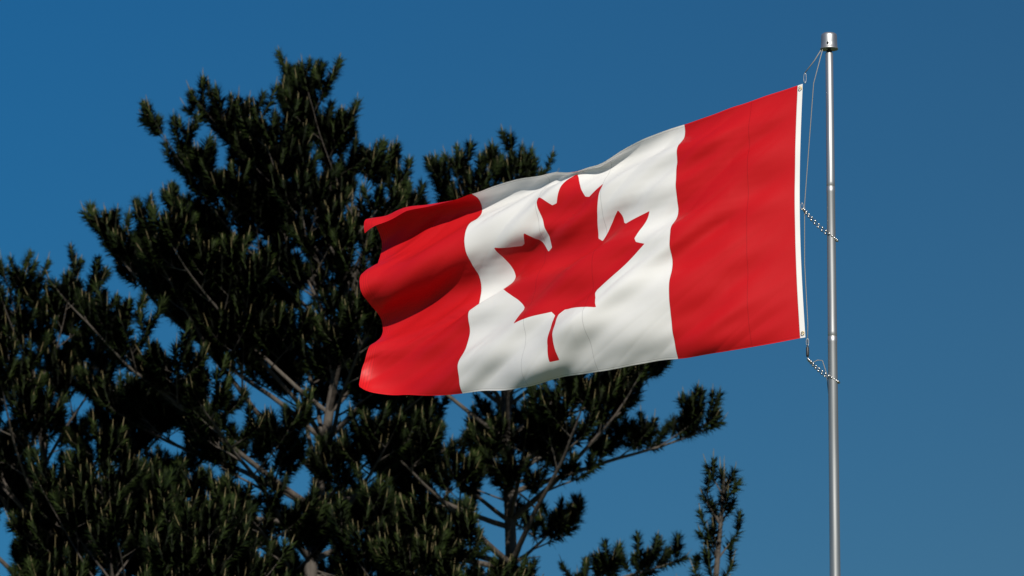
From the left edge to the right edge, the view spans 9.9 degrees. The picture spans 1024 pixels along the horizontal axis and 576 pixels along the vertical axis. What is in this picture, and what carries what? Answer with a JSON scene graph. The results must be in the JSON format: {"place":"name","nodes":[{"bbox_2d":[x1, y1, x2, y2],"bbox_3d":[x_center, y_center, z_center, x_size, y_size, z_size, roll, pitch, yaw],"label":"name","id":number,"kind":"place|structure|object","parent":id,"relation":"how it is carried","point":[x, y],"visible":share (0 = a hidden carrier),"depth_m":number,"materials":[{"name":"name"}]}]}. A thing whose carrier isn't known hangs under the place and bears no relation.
{"place":"outdoors","nodes":[
{"label":"outdoors","id":0,"kind":"place"},
{"bbox_2d":[0,0,1023,575],"label":"sky","id":1,"kind":"structure","parent":0,"point":[929,94],"materials":[{"name":"blue"}]},
{"label":"ground","id":2,"kind":"structure","parent":0,"visible":0},
{"bbox_2d":[0,241,205,575],"bbox_3d":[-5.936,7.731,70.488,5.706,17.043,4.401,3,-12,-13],"label":"pine","id":3,"kind":"object","parent":2,"relation":"on","point":[27,377],"visible":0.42,"depth_m":71.18,"materials":[{"name":"green plant"}]},
{"bbox_2d":[3,408,221,575],"bbox_3d":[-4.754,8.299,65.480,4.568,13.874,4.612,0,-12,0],"label":"pine","id":4,"kind":"object","parent":2,"relation":"on","point":[77,507],"visible":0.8,"depth_m":66.26,"materials":[{"name":"green plant"}]},
{"bbox_2d":[135,465,298,575],"bbox_3d":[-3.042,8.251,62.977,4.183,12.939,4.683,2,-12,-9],"label":"pine","id":5,"kind":"object","parent":2,"relation":"on","point":[227,550],"visible":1,"depth_m":63.44,"materials":[{"name":"green plant"}]},
{"bbox_2d":[8,47,480,575],"bbox_3d":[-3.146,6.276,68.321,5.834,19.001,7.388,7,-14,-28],"label":"pine","id":6,"kind":"object","parent":2,"relation":"on","point":[218,289],"visible":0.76,"depth_m":68.43,"materials":[{"name":"green plant"}]},
{"bbox_2d":[279,461,527,575],"bbox_3d":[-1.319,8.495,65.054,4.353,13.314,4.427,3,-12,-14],"label":"pine","id":7,"kind":"object","parent":2,"relation":"on","point":[380,548],"visible":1,"depth_m":65.51,"materials":[{"name":"green plant"}]},
{"bbox_2d":[308,125,727,575],"bbox_3d":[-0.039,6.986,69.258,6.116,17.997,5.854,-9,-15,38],"label":"pine","id":8,"kind":"object","parent":2,"relation":"on","point":[543,431],"visible":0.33,"depth_m":69.78,"materials":[{"name":"green plant"}]},
{"bbox_2d":[359,32,840,575],"bbox_3d":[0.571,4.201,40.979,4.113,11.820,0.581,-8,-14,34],"label":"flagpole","id":9,"kind":"object","parent":2,"relation":"on","point":[679,242],"visible":1,"depth_m":41.63,"materials":[{"name":"fabric"}]},
{"bbox_2d":[676,449,745,575],"bbox_3d":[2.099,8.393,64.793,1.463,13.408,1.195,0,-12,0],"label":"pine","id":10,"kind":"object","parent":2,"relation":"on","point":[722,502],"visible":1,"depth_m":65.87,"materials":[{"name":"green plant"}]}
]}

